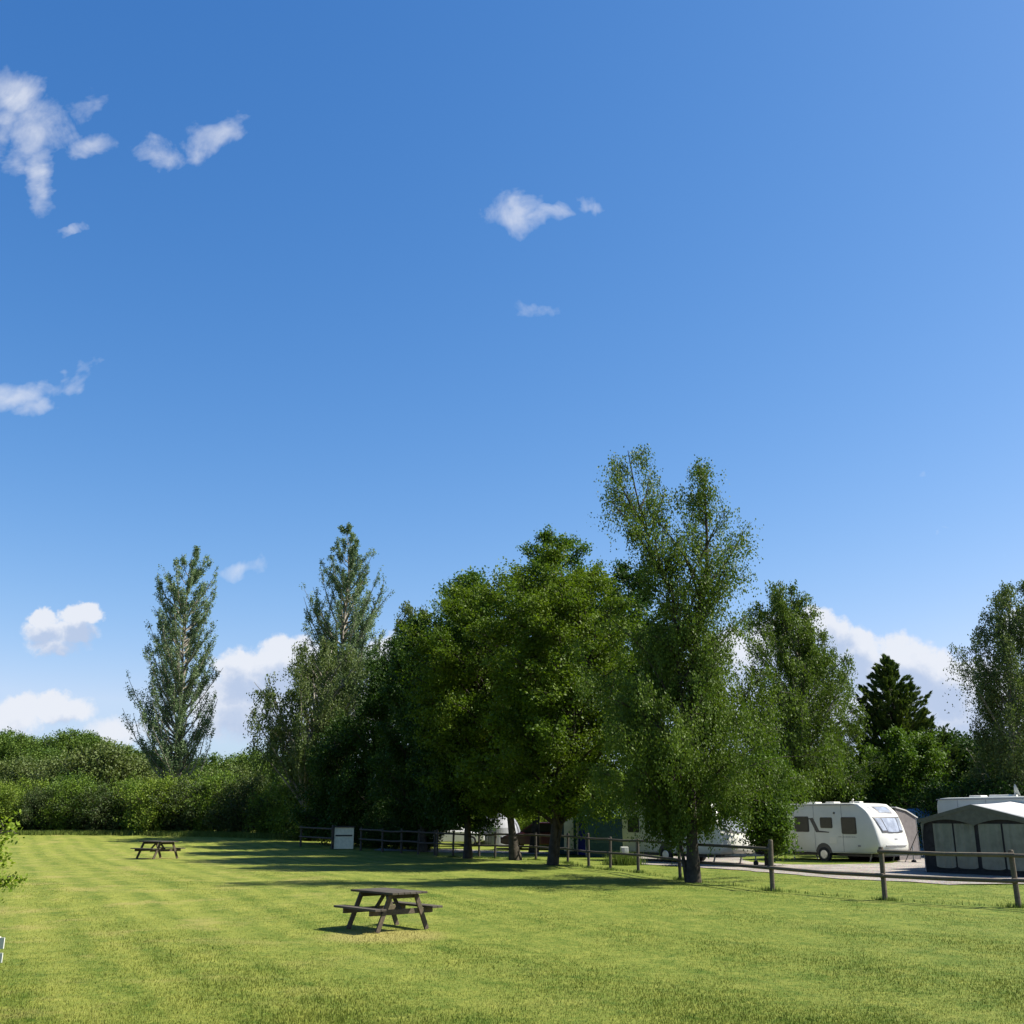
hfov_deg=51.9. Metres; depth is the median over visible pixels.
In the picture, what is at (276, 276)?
sky
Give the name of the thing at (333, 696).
silver birch
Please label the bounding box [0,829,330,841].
long grass
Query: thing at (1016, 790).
satellite dish
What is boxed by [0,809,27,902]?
leafy shrub
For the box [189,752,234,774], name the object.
woodland tree
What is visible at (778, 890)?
fence
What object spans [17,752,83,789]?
willow tree
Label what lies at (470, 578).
ash tree
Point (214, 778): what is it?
thicket shrub
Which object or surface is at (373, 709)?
field maple
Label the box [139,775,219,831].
hedge shrub
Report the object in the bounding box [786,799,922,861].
caravan
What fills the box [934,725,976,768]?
boundary tree
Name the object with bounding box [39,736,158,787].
willow tree
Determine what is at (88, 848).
ground
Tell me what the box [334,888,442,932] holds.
picnic table
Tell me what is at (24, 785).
thicket shrub
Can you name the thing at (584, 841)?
door panel
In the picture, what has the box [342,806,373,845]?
undergrowth shrub
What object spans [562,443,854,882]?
silver birch
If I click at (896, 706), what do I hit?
conifer tree
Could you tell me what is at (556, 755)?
maple tree
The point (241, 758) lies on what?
woodland tree
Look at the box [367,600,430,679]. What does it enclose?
silver birch
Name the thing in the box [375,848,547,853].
gravel lane
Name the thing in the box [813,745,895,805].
hazel tree
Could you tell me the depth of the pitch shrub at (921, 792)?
57.09 m
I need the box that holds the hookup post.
[620,847,627,855]
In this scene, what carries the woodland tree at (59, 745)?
on the ground at (88, 848)
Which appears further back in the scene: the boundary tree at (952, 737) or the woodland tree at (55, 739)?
the woodland tree at (55, 739)
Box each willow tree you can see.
[0,753,41,796]
[2,754,62,804]
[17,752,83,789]
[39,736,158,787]
[74,739,156,791]
[111,754,168,797]
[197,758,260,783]
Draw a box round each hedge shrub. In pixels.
[0,779,33,830]
[10,784,68,830]
[30,772,113,830]
[51,781,142,831]
[98,770,147,829]
[112,771,196,832]
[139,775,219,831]
[181,764,254,832]
[198,768,283,832]
[239,779,287,833]
[259,774,313,836]
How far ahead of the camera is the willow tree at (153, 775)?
98.94 m
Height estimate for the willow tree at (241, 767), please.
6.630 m
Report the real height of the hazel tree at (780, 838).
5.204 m
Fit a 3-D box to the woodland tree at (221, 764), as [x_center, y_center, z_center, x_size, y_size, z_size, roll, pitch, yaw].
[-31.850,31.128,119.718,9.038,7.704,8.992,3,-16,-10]
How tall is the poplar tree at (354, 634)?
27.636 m
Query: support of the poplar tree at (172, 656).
on the ground at (88, 848)
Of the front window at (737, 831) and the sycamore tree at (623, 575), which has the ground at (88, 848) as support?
the sycamore tree at (623, 575)
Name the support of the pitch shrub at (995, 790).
on the ground at (88, 848)
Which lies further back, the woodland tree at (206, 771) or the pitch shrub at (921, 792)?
the woodland tree at (206, 771)
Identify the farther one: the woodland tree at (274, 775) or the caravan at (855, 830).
the woodland tree at (274, 775)
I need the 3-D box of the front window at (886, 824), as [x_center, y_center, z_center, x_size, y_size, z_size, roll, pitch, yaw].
[16.962,14.052,47.248,1.960,0.700,0.406,12,-20,-35]
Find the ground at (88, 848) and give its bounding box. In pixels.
[0,830,1023,1023]
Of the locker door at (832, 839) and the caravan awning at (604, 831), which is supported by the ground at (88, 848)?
the caravan awning at (604, 831)
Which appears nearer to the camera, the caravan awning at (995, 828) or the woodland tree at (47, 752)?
the caravan awning at (995, 828)
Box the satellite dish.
[1014,784,1020,795]
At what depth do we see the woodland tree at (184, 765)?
123.27 m
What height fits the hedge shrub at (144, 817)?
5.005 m
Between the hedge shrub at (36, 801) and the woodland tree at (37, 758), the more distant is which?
the woodland tree at (37, 758)
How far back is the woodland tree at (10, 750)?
143.47 m
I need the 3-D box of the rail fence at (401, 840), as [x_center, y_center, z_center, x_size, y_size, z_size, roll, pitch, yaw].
[-8.326,18.102,58.087,11.875,1.535,0.467,-15,-22,42]
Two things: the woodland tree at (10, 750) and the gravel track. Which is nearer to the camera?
the gravel track
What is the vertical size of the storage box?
1.250 m
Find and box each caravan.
[622,804,763,864]
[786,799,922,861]
[936,795,1023,812]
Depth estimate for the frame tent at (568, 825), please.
55.26 m
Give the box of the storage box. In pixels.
[333,826,354,848]
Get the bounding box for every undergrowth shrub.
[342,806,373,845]
[386,817,448,850]
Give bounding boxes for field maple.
[327,644,416,846]
[363,607,459,851]
[397,622,513,858]
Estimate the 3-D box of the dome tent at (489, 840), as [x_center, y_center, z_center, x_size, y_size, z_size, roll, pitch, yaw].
[-0.822,19.279,64.150,2.900,1.940,2.842,6,-17,-19]
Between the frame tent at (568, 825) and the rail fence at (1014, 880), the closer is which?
the rail fence at (1014, 880)
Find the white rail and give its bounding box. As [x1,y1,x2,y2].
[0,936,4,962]
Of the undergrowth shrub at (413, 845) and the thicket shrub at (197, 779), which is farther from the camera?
the thicket shrub at (197, 779)
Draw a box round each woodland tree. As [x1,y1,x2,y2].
[0,726,28,745]
[0,730,46,778]
[0,731,24,759]
[0,756,39,778]
[22,745,68,767]
[27,734,43,744]
[33,725,90,757]
[36,731,84,754]
[58,730,111,762]
[59,729,105,740]
[94,737,126,753]
[122,744,140,756]
[129,750,159,761]
[167,757,199,774]
[174,765,228,792]
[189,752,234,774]
[208,751,258,774]
[219,748,266,779]
[227,752,279,782]
[264,762,290,785]
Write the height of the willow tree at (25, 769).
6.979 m
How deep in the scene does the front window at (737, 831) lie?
45.25 m
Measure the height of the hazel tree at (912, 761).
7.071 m
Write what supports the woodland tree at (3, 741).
on the ground at (88, 848)
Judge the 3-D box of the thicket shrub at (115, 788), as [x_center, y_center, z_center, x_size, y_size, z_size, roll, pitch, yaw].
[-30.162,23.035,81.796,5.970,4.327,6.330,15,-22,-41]
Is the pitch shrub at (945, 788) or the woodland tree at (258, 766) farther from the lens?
the woodland tree at (258, 766)
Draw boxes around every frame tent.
[560,815,576,853]
[575,816,585,854]
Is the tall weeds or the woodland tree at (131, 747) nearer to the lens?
the tall weeds
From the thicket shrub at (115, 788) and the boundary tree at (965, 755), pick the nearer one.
the boundary tree at (965, 755)
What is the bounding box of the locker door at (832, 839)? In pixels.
[829,837,836,842]
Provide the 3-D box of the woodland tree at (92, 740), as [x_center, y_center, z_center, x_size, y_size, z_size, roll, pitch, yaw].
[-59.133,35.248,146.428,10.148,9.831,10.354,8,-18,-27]
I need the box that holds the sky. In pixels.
[0,0,1023,770]
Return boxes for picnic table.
[130,841,184,858]
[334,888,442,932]
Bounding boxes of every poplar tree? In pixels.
[119,545,222,786]
[287,522,394,720]
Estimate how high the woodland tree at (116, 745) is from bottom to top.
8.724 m
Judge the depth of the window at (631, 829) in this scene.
48.86 m
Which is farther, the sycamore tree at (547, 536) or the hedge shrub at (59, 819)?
the hedge shrub at (59, 819)
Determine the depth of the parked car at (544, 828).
59.54 m
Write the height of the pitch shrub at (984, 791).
4.320 m
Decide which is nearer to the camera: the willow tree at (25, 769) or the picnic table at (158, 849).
the picnic table at (158, 849)
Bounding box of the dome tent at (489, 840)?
[476,816,519,844]
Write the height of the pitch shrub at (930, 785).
4.320 m
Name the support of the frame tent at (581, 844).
on the ground at (88, 848)
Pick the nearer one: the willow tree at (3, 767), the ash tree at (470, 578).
the ash tree at (470, 578)
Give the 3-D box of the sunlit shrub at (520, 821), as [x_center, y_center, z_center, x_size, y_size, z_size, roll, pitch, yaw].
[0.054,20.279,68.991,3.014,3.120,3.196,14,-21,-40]
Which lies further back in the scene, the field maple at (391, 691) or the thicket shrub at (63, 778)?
the thicket shrub at (63, 778)
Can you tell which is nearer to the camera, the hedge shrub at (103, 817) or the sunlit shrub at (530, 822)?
the sunlit shrub at (530, 822)
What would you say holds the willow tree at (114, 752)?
on the ground at (88, 848)
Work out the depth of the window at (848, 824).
47.61 m
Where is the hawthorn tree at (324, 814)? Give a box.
[279,710,393,844]
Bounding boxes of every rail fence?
[299,825,435,854]
[435,829,770,877]
[767,839,1023,907]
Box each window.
[627,817,638,831]
[721,816,747,832]
[794,816,808,831]
[820,817,832,827]
[841,817,856,833]
[873,817,902,832]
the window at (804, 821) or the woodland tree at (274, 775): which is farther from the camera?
the woodland tree at (274, 775)
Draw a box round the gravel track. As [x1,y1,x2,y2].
[641,855,1023,884]
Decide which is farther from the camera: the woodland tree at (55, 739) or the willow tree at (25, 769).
the woodland tree at (55, 739)
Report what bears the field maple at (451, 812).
on the ground at (88, 848)
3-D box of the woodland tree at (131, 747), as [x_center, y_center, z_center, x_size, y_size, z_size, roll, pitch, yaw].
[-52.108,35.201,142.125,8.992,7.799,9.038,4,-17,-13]
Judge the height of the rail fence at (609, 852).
1.466 m
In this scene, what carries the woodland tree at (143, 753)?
on the ground at (88, 848)
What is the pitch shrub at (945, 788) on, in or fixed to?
on the ground at (88, 848)
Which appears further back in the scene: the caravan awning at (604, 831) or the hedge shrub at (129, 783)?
the hedge shrub at (129, 783)
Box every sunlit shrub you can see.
[515,817,529,830]
[518,812,551,829]
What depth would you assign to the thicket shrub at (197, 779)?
82.97 m
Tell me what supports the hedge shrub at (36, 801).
on the ground at (88, 848)
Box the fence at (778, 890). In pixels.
[436,854,1023,907]
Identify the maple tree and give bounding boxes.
[386,569,555,859]
[452,541,669,864]
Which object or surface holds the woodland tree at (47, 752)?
on the ground at (88, 848)
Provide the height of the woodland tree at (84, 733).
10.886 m
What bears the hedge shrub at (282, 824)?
on the ground at (88, 848)
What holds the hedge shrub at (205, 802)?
on the ground at (88, 848)
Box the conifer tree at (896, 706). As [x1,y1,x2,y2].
[847,653,964,797]
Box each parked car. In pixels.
[432,827,484,845]
[500,822,550,847]
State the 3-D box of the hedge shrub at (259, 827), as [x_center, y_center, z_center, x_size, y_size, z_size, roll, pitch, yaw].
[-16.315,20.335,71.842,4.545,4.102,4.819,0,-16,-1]
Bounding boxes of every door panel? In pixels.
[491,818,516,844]
[564,818,573,850]
[583,830,585,849]
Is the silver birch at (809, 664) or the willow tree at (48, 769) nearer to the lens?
the silver birch at (809, 664)
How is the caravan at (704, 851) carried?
on the gravel track
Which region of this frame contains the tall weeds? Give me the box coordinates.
[599,851,647,865]
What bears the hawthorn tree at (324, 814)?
on the ground at (88, 848)
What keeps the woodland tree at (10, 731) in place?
on the ground at (88, 848)
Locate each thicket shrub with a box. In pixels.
[1,772,52,827]
[36,768,110,817]
[103,780,144,824]
[153,770,206,830]
[188,766,253,793]
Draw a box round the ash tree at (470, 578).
[427,565,503,836]
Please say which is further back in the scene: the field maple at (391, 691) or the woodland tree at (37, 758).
the woodland tree at (37, 758)
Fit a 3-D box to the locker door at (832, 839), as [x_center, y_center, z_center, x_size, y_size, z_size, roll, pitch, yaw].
[14.696,15.013,48.143,0.014,0.270,0.400,12,-20,-35]
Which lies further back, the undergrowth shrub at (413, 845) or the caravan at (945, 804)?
the undergrowth shrub at (413, 845)
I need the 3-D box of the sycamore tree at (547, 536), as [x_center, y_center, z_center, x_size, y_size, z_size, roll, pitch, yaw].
[2.432,9.677,59.897,9.830,18.753,10.180,15,-22,-42]
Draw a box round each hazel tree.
[735,742,806,865]
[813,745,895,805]
[858,724,953,808]
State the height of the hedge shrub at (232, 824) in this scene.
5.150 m
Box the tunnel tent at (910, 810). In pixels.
[905,807,936,850]
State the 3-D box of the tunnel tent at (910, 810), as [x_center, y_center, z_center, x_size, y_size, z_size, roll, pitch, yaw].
[22.073,16.814,55.515,3.200,2.388,3.478,12,-20,-35]
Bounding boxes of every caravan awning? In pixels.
[585,809,640,856]
[917,802,1023,876]
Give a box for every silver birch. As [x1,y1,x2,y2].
[240,635,376,813]
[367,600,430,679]
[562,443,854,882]
[714,579,894,851]
[936,580,1023,802]
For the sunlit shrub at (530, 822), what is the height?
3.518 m
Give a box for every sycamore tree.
[497,524,641,852]
[594,557,687,768]
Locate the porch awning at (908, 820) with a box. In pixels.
[859,807,920,859]
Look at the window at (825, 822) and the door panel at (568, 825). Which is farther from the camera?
the door panel at (568, 825)
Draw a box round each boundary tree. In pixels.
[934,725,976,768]
[940,729,976,784]
[943,734,999,786]
[958,742,1015,785]
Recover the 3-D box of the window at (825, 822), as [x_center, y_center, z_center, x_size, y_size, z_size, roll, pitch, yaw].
[14.500,14.348,48.598,0.036,0.480,0.680,12,-20,-35]
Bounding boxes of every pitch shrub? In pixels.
[885,775,955,806]
[886,777,977,824]
[907,774,993,848]
[919,776,1008,814]
[946,772,1023,797]
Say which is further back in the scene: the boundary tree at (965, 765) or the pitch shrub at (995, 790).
the boundary tree at (965, 765)
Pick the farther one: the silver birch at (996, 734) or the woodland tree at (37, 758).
the woodland tree at (37, 758)
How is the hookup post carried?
on the ground at (88, 848)
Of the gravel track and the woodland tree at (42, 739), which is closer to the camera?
the gravel track
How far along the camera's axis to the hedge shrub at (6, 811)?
75.84 m
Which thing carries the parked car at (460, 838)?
on the ground at (88, 848)

